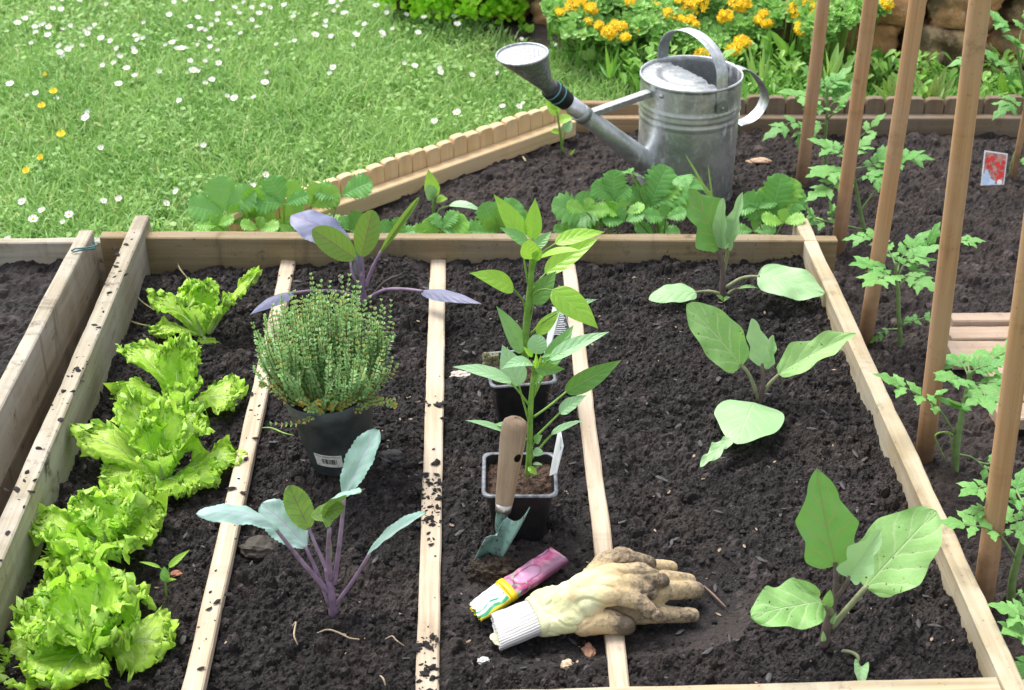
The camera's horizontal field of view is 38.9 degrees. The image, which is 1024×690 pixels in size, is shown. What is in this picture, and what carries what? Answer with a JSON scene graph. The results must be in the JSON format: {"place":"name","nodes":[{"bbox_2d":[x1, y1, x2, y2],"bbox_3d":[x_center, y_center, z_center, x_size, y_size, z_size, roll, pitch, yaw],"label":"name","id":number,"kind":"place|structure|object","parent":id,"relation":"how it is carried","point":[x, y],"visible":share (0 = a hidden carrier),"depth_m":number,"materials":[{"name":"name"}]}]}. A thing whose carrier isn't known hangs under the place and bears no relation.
{"place":"outdoors","nodes":[
{"label":"outdoors","id":0,"kind":"place"},
{"bbox_2d":[0,0,635,237],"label":"lawn","id":1,"kind":"structure","parent":0,"point":[357,88],"depth_m":3.65,"materials":[{"name":"plant"}]},
{"bbox_2d":[22,166,31,192],"bbox_3d":[-1.044,-0.344,3.132,0.017,0.084,0.016,-1,31,-2],"label":"buttercup","id":2,"kind":"object","parent":1,"relation":"on","point":[25,170],"visible":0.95,"depth_m":3.12,"materials":[{"name":"yellow plant"}]},
{"bbox_2d":[37,102,48,134],"bbox_3d":[-1.115,-0.537,3.453,0.019,0.084,0.018,-1,31,-2],"label":"buttercup","id":3,"kind":"object","parent":1,"relation":"on","point":[40,105],"visible":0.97,"depth_m":3.44,"materials":[{"name":"yellow plant"}]},
{"bbox_2d":[57,130,66,153],"bbox_3d":[-1.023,-0.448,3.305,0.021,0.084,0.020,-1,31,-2],"label":"buttercup","id":4,"kind":"object","parent":1,"relation":"on","point":[60,133],"visible":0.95,"depth_m":3.29,"materials":[{"name":"yellow plant"}]},
{"bbox_2d":[377,0,436,19],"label":"leafy shrub","id":5,"kind":"object","parent":1,"relation":"on","point":[400,5],"visible":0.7,"depth_m":4.14,"materials":[{"name":"green plant"}]},
{"bbox_2d":[0,215,1023,689],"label":"raised bed","id":6,"kind":"object","parent":1,"relation":"on","point":[50,467],"visible":0.52,"depth_m":2.35,"materials":[{"name":"brown wood"}]},
{"bbox_2d":[0,232,453,689],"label":"soil crumbs","id":7,"kind":"object","parent":6,"relation":"on","point":[417,648],"visible":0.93,"depth_m":2.04,"materials":[{"name":"soil"}]},
{"bbox_2d":[0,253,982,689],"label":"bed soil","id":8,"kind":"structure","parent":0,"point":[278,569],"depth_m":2.06,"materials":[{"name":"soil"}]},
{"bbox_2d":[0,552,178,689],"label":"lettuce","id":9,"kind":"object","parent":8,"relation":"on","point":[63,632],"visible":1,"depth_m":1.80,"materials":[{"name":"green plant"}]},
{"bbox_2d":[28,468,167,579],"bbox_3d":[-0.569,0.249,1.981,0.190,0.121,0.214,17,35,26],"label":"lettuce","id":10,"kind":"object","parent":8,"relation":"on","point":[123,516],"visible":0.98,"depth_m":1.98,"materials":[{"name":"green plant"}]},
{"bbox_2d":[69,383,247,499],"bbox_3d":[-0.527,0.146,2.149,0.237,0.128,0.182,22,37,32],"label":"lettuce","id":11,"kind":"object","parent":8,"relation":"on","point":[150,441],"visible":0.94,"depth_m":2.15,"materials":[{"name":"green plant"}]},
{"bbox_2d":[141,550,188,597],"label":"seedling","id":12,"kind":"object","parent":8,"relation":"on","point":[164,573],"visible":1,"depth_m":1.89,"materials":[{"name":"green plant"}]},
{"bbox_2d":[103,331,248,415],"bbox_3d":[-0.531,0.051,2.297,0.226,0.124,0.166,-1,31,-2],"label":"lettuce","id":13,"kind":"object","parent":8,"relation":"on","point":[170,364],"visible":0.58,"depth_m":2.31,"materials":[{"name":"green plant"}]},
{"bbox_2d":[170,570,181,576],"bbox_3d":[-0.453,0.308,1.959,0.017,0.006,0.012,-1,31,-2],"label":"brick shard","id":14,"kind":"object","parent":8,"relation":"on","point":[174,573],"visible":1,"depth_m":1.96,"materials":[{"name":"brick"}]},
{"bbox_2d":[146,266,261,350],"bbox_3d":[-0.535,-0.062,2.480,0.208,0.137,0.113,4,31,7],"label":"lettuce","id":15,"kind":"object","parent":8,"relation":"on","point":[193,307],"visible":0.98,"depth_m":2.49,"materials":[{"name":"green plant"}]},
{"bbox_2d":[181,260,295,689],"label":"divider lath","id":16,"kind":"object","parent":8,"relation":"on","point":[218,580],"visible":0.76,"depth_m":1.99,"materials":[{"name":"brown wood"}]},
{"bbox_2d":[237,535,275,560],"bbox_3d":[-0.350,0.281,2.004,0.059,0.028,0.042,-1,31,-2],"label":"soil clod","id":17,"kind":"object","parent":8,"relation":"on","point":[257,546],"visible":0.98,"depth_m":1.99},
{"bbox_2d":[292,621,297,644],"bbox_3d":[-0.276,0.366,1.839,0.007,0.008,0.038,-5,31,-8],"label":"dead root","id":18,"kind":"object","parent":8,"relation":"on","point":[295,622],"visible":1,"depth_m":1.84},
{"bbox_2d":[196,429,425,617],"bbox_3d":[-0.238,0.246,1.808,0.260,0.275,0.138,6,31,10],"label":"kohlrabi plant","id":19,"kind":"object","parent":8,"relation":"on","point":[289,519],"visible":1,"depth_m":1.81,"materials":[{"name":"green plant"}]},
{"bbox_2d":[284,384,374,475],"bbox_3d":[-0.266,0.117,2.138,0.132,0.135,0.133,-1,31,-2],"label":"flower pot","id":20,"kind":"object","parent":8,"relation":"on","point":[328,438],"visible":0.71,"depth_m":2.09,"materials":[{"name":"grey plastic"}]},
{"bbox_2d":[250,272,398,427],"bbox_3d":[-0.271,-0.013,2.066,0.217,0.192,0.213,-1,31,-2],"label":"thyme plant","id":21,"kind":"object","parent":20,"relation":"on","point":[320,368],"visible":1,"depth_m":2.04,"materials":[{"name":"green plant"}]},
{"bbox_2d":[317,629,359,639],"bbox_3d":[-0.221,0.369,1.847,0.056,0.008,0.010,5,31,8],"label":"dead root","id":22,"kind":"object","parent":8,"relation":"on","point":[340,633],"visible":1,"depth_m":1.85,"materials":[{"name":"plant"}]},
{"bbox_2d":[250,197,480,314],"bbox_3d":[-0.245,-0.135,2.499,0.385,0.204,0.256,-1,31,-2],"label":"kohlrabi plant","id":23,"kind":"object","parent":8,"relation":"on","point":[328,235],"visible":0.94,"depth_m":2.52,"materials":[{"name":"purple plant"}]},
{"bbox_2d":[372,273,401,293],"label":"twig","id":24,"kind":"object","parent":8,"relation":"on","point":[384,282],"visible":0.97,"depth_m":2.60,"materials":[{"name":"wood"}]},
{"bbox_2d":[380,449,404,462],"bbox_3d":[-0.181,0.166,2.170,0.042,0.018,0.028,-1,31,-2],"label":"pebble","id":25,"kind":"object","parent":8,"relation":"on","point":[394,455],"visible":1,"depth_m":2.16,"materials":[{"name":"stone"}]},
{"bbox_2d":[416,260,445,689],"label":"divider lath","id":26,"kind":"object","parent":8,"relation":"on","point":[429,591],"visible":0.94,"depth_m":2.08,"materials":[{"name":"brown wood"}]},
{"bbox_2d":[449,370,469,378],"bbox_3d":[-0.083,0.050,2.371,0.040,0.014,0.024,-1,31,-2],"label":"pebble","id":27,"kind":"object","parent":8,"relation":"on","point":[460,374],"visible":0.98,"depth_m":2.37,"materials":[{"name":"stone"}]},
{"bbox_2d":[477,657,489,664],"bbox_3d":[-0.035,0.391,1.793,0.015,0.009,0.012,7,32,11],"label":"pebble","id":28,"kind":"object","parent":8,"relation":"on","point":[481,660],"visible":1,"depth_m":1.79,"materials":[{"name":"stone"}]},
{"bbox_2d":[466,552,519,585],"bbox_3d":[-0.026,0.304,1.941,0.080,0.048,0.051,-1,31,-2],"label":"soil clod","id":29,"kind":"object","parent":8,"relation":"on","point":[489,569],"visible":0.77,"depth_m":1.93,"materials":[{"name":"soil"}]},
{"bbox_2d":[474,416,529,559],"bbox_3d":[-0.018,0.213,1.924,0.080,0.235,0.099,-1,31,-2],"label":"hand trowel","id":30,"kind":"object","parent":29,"relation":"in","point":[513,434],"visible":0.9,"depth_m":1.91,"materials":[{"name":"brown wood"}]},
{"bbox_2d":[65,259,946,685],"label":"bark flakes","id":31,"kind":"object","parent":8,"relation":"on","point":[573,641],"visible":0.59,"depth_m":2.06,"materials":[{"name":"wood"}]},
{"bbox_2d":[468,547,568,620],"bbox_3d":[0.005,0.313,1.899,0.159,0.020,0.040,-26,40,-36],"label":"seed packet","id":32,"kind":"object","parent":8,"relation":"on","point":[501,593],"visible":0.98,"depth_m":1.89,"materials":[{"name":"pink paper"}]},
{"bbox_2d":[482,350,556,423],"bbox_3d":[0.011,0.072,2.242,0.103,0.090,0.103,-5,31,-8],"label":"square pot","id":33,"kind":"object","parent":8,"relation":"on","point":[507,399],"visible":0.31,"depth_m":2.21,"materials":[{"name":"black plastic"}]},
{"bbox_2d":[482,352,499,365],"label":"moss clump","id":34,"kind":"object","parent":33,"relation":"on","point":[490,359],"visible":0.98,"depth_m":2.19,"materials":[{"name":"plant"}]},
{"bbox_2d":[470,195,602,367],"bbox_3d":[0.038,-0.080,2.143,0.202,0.277,0.116,-1,31,-2],"label":"pepper plant","id":35,"kind":"object","parent":33,"relation":"on","point":[570,302],"visible":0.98,"depth_m":2.13,"materials":[{"name":"green plant"}]},
{"bbox_2d":[555,314,569,334],"bbox_3d":[0.077,-0.034,2.254,0.030,0.024,0.036,-1,31,-2],"label":"plant label","id":36,"kind":"object","parent":33,"relation":"on","point":[563,325],"visible":0.45,"depth_m":2.25,"materials":[{"name":"white plastic"}]},
{"bbox_2d":[482,452,557,540],"bbox_3d":[0.010,0.215,2.008,0.105,0.090,0.105,-1,31,-2],"label":"square pot","id":37,"kind":"object","parent":8,"relation":"on","point":[537,493],"visible":0.64,"depth_m":1.98,"materials":[{"name":"black plastic"}]},
{"bbox_2d":[454,325,620,477],"bbox_3d":[0.036,0.082,1.923,0.232,0.233,0.064,-6,31,-9],"label":"pepper plant","id":38,"kind":"object","parent":37,"relation":"on","point":[512,371],"visible":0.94,"depth_m":1.91,"materials":[{"name":"green plant"}]},
{"bbox_2d":[549,432,563,475],"bbox_3d":[0.060,0.150,1.957,0.017,0.067,0.046,-4,31,-6],"label":"plant label","id":39,"kind":"object","parent":37,"relation":"in","point":[558,449],"visible":1,"depth_m":1.95,"materials":[{"name":"white plastic"}]},
{"bbox_2d":[560,659,572,669],"bbox_3d":[0.068,0.392,1.774,0.017,0.012,0.014,-1,31,-2],"label":"pebble","id":40,"kind":"object","parent":8,"relation":"on","point":[566,663],"visible":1,"depth_m":1.77,"materials":[{"name":"stone"}]},
{"bbox_2d":[490,546,669,650],"bbox_3d":[0.083,0.313,1.849,0.233,0.078,0.130,-3,31,-6],"label":"work glove","id":41,"kind":"object","parent":8,"relation":"on","point":[622,576],"visible":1,"depth_m":1.81,"materials":[{"name":"fabric"}]},
{"bbox_2d":[581,642,595,656],"bbox_3d":[0.096,0.382,1.809,0.017,0.009,0.030,-9,32,-15],"label":"wood chip","id":42,"kind":"object","parent":8,"relation":"on","point":[588,649],"visible":1,"depth_m":1.81,"materials":[{"name":"wood"}]},
{"bbox_2d":[563,264,629,686],"bbox_3d":[0.119,0.164,2.170,0.026,0.024,1.188,-1,31,-1],"label":"divider lath","id":43,"kind":"object","parent":8,"relation":"on","point":[616,656],"visible":0.54,"depth_m":2.09,"materials":[{"name":"brown wood"}]},
{"bbox_2d":[574,559,703,636],"bbox_3d":[0.154,0.323,1.861,0.194,0.047,0.116,-13,33,-21],"label":"work glove","id":44,"kind":"object","parent":8,"relation":"on","point":[616,620],"visible":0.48,"depth_m":1.84,"materials":[{"name":"fabric"}]},
{"bbox_2d":[704,585,725,607],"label":"twig","id":45,"kind":"object","parent":8,"relation":"on","point":[713,594],"visible":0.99,"depth_m":1.89,"materials":[{"name":"wood"}]},
{"bbox_2d":[649,189,824,303],"bbox_3d":[0.390,-0.155,2.489,0.304,0.219,0.086,-1,31,-2],"label":"aubergine plant","id":46,"kind":"object","parent":8,"relation":"on","point":[717,229],"visible":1,"depth_m":2.50,"materials":[{"name":"green plant"}]},
{"bbox_2d":[686,302,855,466],"bbox_3d":[0.399,0.065,2.151,0.268,0.168,0.240,-1,31,-2],"label":"aubergine plant","id":47,"kind":"object","parent":8,"relation":"on","point":[718,333],"visible":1,"depth_m":2.21,"materials":[{"name":"green plant"}]},
{"bbox_2d":[750,469,941,649],"bbox_3d":[0.398,0.271,1.738,0.259,0.252,0.093,-10,32,-15],"label":"aubergine plant","id":48,"kind":"object","parent":8,"relation":"on","point":[890,555],"visible":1,"depth_m":1.74,"materials":[{"name":"green plant"}]},
{"bbox_2d":[834,649,868,680],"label":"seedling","id":49,"kind":"object","parent":8,"relation":"on","point":[861,672],"visible":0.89,"depth_m":1.76,"materials":[{"name":"plant"}]},
{"bbox_2d":[542,307,559,361],"bbox_3d":[0.057,-0.011,2.229,0.026,0.097,0.035,-9,32,-15],"label":"plant label","id":50,"kind":"object","parent":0,"point":[550,335],"visible":0.5,"depth_m":2.22,"materials":[{"name":"white plastic"}]},
{"bbox_2d":[434,12,882,106],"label":"border soil","id":51,"kind":"structure","parent":0,"point":[539,33],"depth_m":4.09,"materials":[{"name":"soil"}]},
{"bbox_2d":[408,0,529,24],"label":"leafy shrub","id":52,"kind":"object","parent":51,"relation":"on","point":[488,9],"visible":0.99,"depth_m":4.11,"materials":[{"name":"green plant"}]},
{"bbox_2d":[518,23,533,32],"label":"strawberry weed","id":53,"kind":"object","parent":51,"relation":"on","point":[525,27],"visible":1,"depth_m":4.07,"materials":[{"name":"green plant"}]},
{"bbox_2d":[547,21,557,34],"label":"dock plant","id":54,"kind":"object","parent":51,"relation":"on","point":[553,31],"visible":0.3,"depth_m":3.98,"materials":[{"name":"green plant"}]},
{"bbox_2d":[539,0,678,57],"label":"stonecrop","id":55,"kind":"object","parent":51,"relation":"on","point":[582,22],"visible":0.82,"depth_m":3.70,"materials":[{"name":"green plant"}]},
{"bbox_2d":[600,44,622,77],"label":"grass clump","id":56,"kind":"object","parent":51,"relation":"on","point":[612,68],"visible":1,"depth_m":3.55,"materials":[{"name":"green plant"}]},
{"bbox_2d":[629,0,785,59],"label":"marigold","id":57,"kind":"object","parent":51,"relation":"on","point":[735,23],"visible":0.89,"depth_m":3.70,"materials":[{"name":"green plant"}]},
{"bbox_2d":[451,0,1023,84],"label":"dry stone wall","id":58,"kind":"structure","parent":51,"relation":"on","point":[944,24],"depth_m":3.65,"materials":[{"name":"stone"}]},
{"bbox_2d":[547,27,1023,104],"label":"ground cover","id":59,"kind":"object","parent":51,"relation":"on","point":[784,73],"visible":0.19,"depth_m":3.61,"materials":[{"name":"green plant"}]},
{"bbox_2d":[578,44,604,60],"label":"dock plant","id":60,"kind":"object","parent":59,"relation":"on","point":[588,54],"visible":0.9,"depth_m":3.74,"materials":[{"name":"green plant"}]},
{"bbox_2d":[620,41,647,63],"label":"dock plant","id":61,"kind":"object","parent":59,"relation":"on","point":[631,55],"visible":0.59,"depth_m":3.69,"materials":[{"name":"green plant"}]},
{"bbox_2d":[744,40,770,92],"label":"grass clump","id":62,"kind":"object","parent":59,"relation":"on","point":[762,71],"visible":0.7,"depth_m":3.51,"materials":[{"name":"green plant"}]},
{"bbox_2d":[762,29,773,63],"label":"dock plant","id":63,"kind":"object","parent":59,"relation":"on","point":[768,49],"visible":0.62,"depth_m":3.66,"materials":[{"name":"green plant"}]},
{"bbox_2d":[770,30,800,56],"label":"dock plant","id":64,"kind":"object","parent":59,"relation":"on","point":[781,43],"visible":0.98,"depth_m":3.59,"materials":[{"name":"green plant"}]},
{"bbox_2d":[837,54,855,80],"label":"dock plant","id":65,"kind":"object","parent":59,"relation":"on","point":[849,62],"visible":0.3,"depth_m":3.46,"materials":[{"name":"green plant"}]},
{"bbox_2d":[871,73,895,99],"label":"sorrel plant","id":66,"kind":"object","parent":59,"relation":"on","point":[889,88],"visible":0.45,"depth_m":3.44,"materials":[{"name":"green plant"}]},
{"bbox_2d":[872,45,895,66],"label":"dock plant","id":67,"kind":"object","parent":59,"relation":"on","point":[878,54],"visible":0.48,"depth_m":3.62,"materials":[{"name":"green plant"}]},
{"bbox_2d":[912,67,955,99],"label":"sorrel plant","id":68,"kind":"object","parent":59,"relation":"on","point":[938,88],"visible":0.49,"depth_m":3.42,"materials":[{"name":"green plant"}]},
{"bbox_2d":[979,83,992,99],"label":"pale lettuce weed","id":69,"kind":"object","parent":59,"relation":"on","point":[982,95],"visible":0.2,"depth_m":3.45,"materials":[{"name":"green plant"}]},
{"bbox_2d":[998,65,1020,96],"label":"dock plant","id":70,"kind":"object","parent":59,"relation":"on","point":[1003,83],"visible":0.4,"depth_m":3.51,"materials":[{"name":"green plant"}]},
{"bbox_2d":[823,43,843,76],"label":"grass clump","id":71,"kind":"object","parent":51,"relation":"on","point":[833,65],"visible":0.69,"depth_m":3.41,"materials":[{"name":"green plant"}]},
{"bbox_2d":[782,0,894,68],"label":"marigold","id":72,"kind":"object","parent":51,"relation":"on","point":[844,16],"visible":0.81,"depth_m":3.57,"materials":[{"name":"green plant"}]},
{"bbox_2d":[342,128,1023,661],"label":"bed soil","id":73,"kind":"structure","parent":0,"point":[546,174],"depth_m":2.95,"materials":[{"name":"soil"}]},
{"bbox_2d":[188,176,265,230],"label":"strawberry plant","id":74,"kind":"object","parent":73,"relation":"on","point":[224,193],"visible":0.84,"depth_m":2.79,"materials":[{"name":"green plant"}]},
{"bbox_2d":[240,174,308,231],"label":"strawberry plant","id":75,"kind":"object","parent":73,"relation":"on","point":[275,194],"visible":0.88,"depth_m":2.81,"materials":[{"name":"green plant"}]},
{"bbox_2d":[285,172,372,232],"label":"strawberry plant","id":76,"kind":"object","parent":73,"relation":"on","point":[325,194],"visible":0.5,"depth_m":2.84,"materials":[{"name":"green plant"}]},
{"bbox_2d":[380,210,468,233],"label":"strawberry plant","id":77,"kind":"object","parent":73,"relation":"on","point":[454,222],"visible":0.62,"depth_m":2.80,"materials":[{"name":"green plant"}]},
{"bbox_2d":[424,170,477,213],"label":"pepper seedling","id":78,"kind":"object","parent":73,"relation":"on","point":[432,187],"visible":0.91,"depth_m":2.92,"materials":[{"name":"green plant"}]},
{"bbox_2d":[468,197,527,233],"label":"strawberry plant","id":79,"kind":"object","parent":73,"relation":"on","point":[488,216],"visible":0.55,"depth_m":2.79,"materials":[{"name":"green plant"}]},
{"bbox_2d":[545,100,574,154],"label":"pepper seedling","id":80,"kind":"object","parent":73,"relation":"on","point":[563,119],"visible":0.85,"depth_m":3.21,"materials":[{"name":"green plant"}]},
{"bbox_2d":[551,170,643,233],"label":"strawberry plant","id":81,"kind":"object","parent":73,"relation":"on","point":[583,209],"visible":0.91,"depth_m":2.80,"materials":[{"name":"green plant"}]},
{"bbox_2d":[495,28,768,201],"bbox_3d":[0.251,-0.464,2.946,0.643,0.387,0.218,-11,33,-18],"label":"watering can","id":82,"kind":"object","parent":73,"relation":"on","point":[690,106],"visible":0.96,"depth_m":2.92,"materials":[{"name":"metal"}]},
{"bbox_2d":[607,164,689,233],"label":"strawberry plant","id":83,"kind":"object","parent":73,"relation":"on","point":[658,198],"visible":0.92,"depth_m":2.84,"materials":[{"name":"green plant"}]},
{"bbox_2d":[685,154,713,196],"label":"grass clump","id":84,"kind":"object","parent":73,"relation":"on","point":[707,191],"visible":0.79,"depth_m":2.85,"materials":[{"name":"green plant"}]},
{"bbox_2d":[672,173,807,234],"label":"strawberry plant","id":85,"kind":"object","parent":73,"relation":"on","point":[778,199],"visible":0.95,"depth_m":2.77,"materials":[{"name":"green plant"}]},
{"bbox_2d":[746,157,771,163],"bbox_3d":[0.554,-0.409,3.220,0.070,0.012,0.025,-1,31,-2],"label":"wood chip","id":86,"kind":"object","parent":73,"relation":"on","point":[760,160],"visible":1,"depth_m":3.21,"materials":[{"name":"wood"}]},
{"bbox_2d":[796,0,829,183],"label":"wooden stake","id":87,"kind":"object","parent":73,"relation":"on","point":[814,75],"visible":0.79,"depth_m":3.01,"materials":[{"name":"brown wood"}]},
{"bbox_2d":[762,66,885,164],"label":"tomato plant","id":88,"kind":"object","parent":73,"relation":"on","point":[842,86],"visible":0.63,"depth_m":3.13,"materials":[{"name":"green plant"}]},
{"bbox_2d":[833,0,878,256],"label":"wooden stake","id":89,"kind":"object","parent":73,"relation":"on","point":[858,93],"visible":0.81,"depth_m":2.69,"materials":[{"name":"brown wood"}]},
{"bbox_2d":[805,132,934,231],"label":"tomato plant","id":90,"kind":"object","parent":73,"relation":"on","point":[873,174],"visible":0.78,"depth_m":2.84,"materials":[{"name":"green plant"}]},
{"bbox_2d":[859,0,926,346],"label":"wooden stake","id":91,"kind":"object","parent":73,"relation":"on","point":[903,97],"visible":0.82,"depth_m":2.36,"materials":[{"name":"brown wood"}]},
{"bbox_2d":[841,222,985,347],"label":"tomato plant","id":92,"kind":"object","parent":73,"relation":"on","point":[920,249],"visible":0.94,"depth_m":2.46,"materials":[{"name":"green plant"}]},
{"bbox_2d":[873,340,1006,481],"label":"tomato plant","id":93,"kind":"object","parent":73,"relation":"on","point":[983,365],"visible":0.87,"depth_m":2.11,"materials":[{"name":"green plant"}]},
{"bbox_2d":[916,0,991,464],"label":"wooden stake","id":94,"kind":"object","parent":73,"relation":"on","point":[974,47],"visible":0.86,"depth_m":2.01,"materials":[{"name":"brown wood"}]},
{"bbox_2d":[941,468,1023,604],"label":"tomato plant","id":95,"kind":"object","parent":73,"relation":"on","point":[973,488],"visible":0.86,"depth_m":1.88,"materials":[{"name":"green plant"}]},
{"bbox_2d":[947,313,1023,429],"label":"duckboard","id":96,"kind":"object","parent":73,"relation":"on","point":[969,333],"visible":0.43,"depth_m":2.51,"materials":[{"name":"brown wood"}]},
{"bbox_2d":[947,10,1023,173],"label":"tomato plant","id":97,"kind":"object","parent":73,"relation":"on","point":[1004,107],"visible":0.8,"depth_m":3.01,"materials":[{"name":"green plant"}]},
{"bbox_2d":[981,150,1007,185],"bbox_3d":[1.034,-0.379,3.104,0.059,0.067,0.038,-1,31,-2],"label":"seed packet","id":98,"kind":"object","parent":73,"relation":"on","point":[994,168],"visible":1,"depth_m":3.10,"materials":[{"name":"paper"}]},
{"bbox_2d":[975,215,1023,610],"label":"wooden stake","id":99,"kind":"object","parent":73,"relation":"on","point":[1010,403],"visible":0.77,"depth_m":1.80,"materials":[{"name":"brown wood"}]},
{"bbox_2d":[986,598,1023,678],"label":"tomato plant","id":100,"kind":"object","parent":73,"relation":"on","point":[1012,626],"visible":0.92,"depth_m":1.77,"materials":[{"name":"green plant"}]},
{"bbox_2d":[1011,105,1023,180],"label":"wooden stake","id":101,"kind":"object","parent":73,"relation":"on","point":[1017,153],"visible":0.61,"depth_m":3.10,"materials":[{"name":"brown wood"}]},
{"label":"ground","id":102,"kind":"structure","parent":0,"visible":0},
{"bbox_2d":[0,230,106,516],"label":"raised bed","id":103,"kind":"object","parent":102,"relation":"on","point":[31,379],"visible":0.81,"depth_m":2.42,"materials":[{"name":"grey wood"}]},
{"bbox_2d":[0,258,62,378],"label":"side bed soil","id":104,"kind":"structure","parent":103,"relation":"in","point":[24,286],"depth_m":2.60,"materials":[{"name":"soil"}]},
{"bbox_2d":[226,106,575,231],"bbox_3d":[-0.205,-0.322,3.085,0.900,0.187,0.049,-25,39,-35],"label":"scalloped edging","id":105,"kind":"object","parent":102,"relation":"on","point":[454,156],"visible":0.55,"depth_m":3.10,"materials":[{"name":"brown wood"}]},
{"bbox_2d":[567,94,1023,137],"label":"scalloped edging","id":106,"kind":"object","parent":102,"relation":"on","point":[928,115],"visible":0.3,"depth_m":3.35,"materials":[{"name":"brown wood"}]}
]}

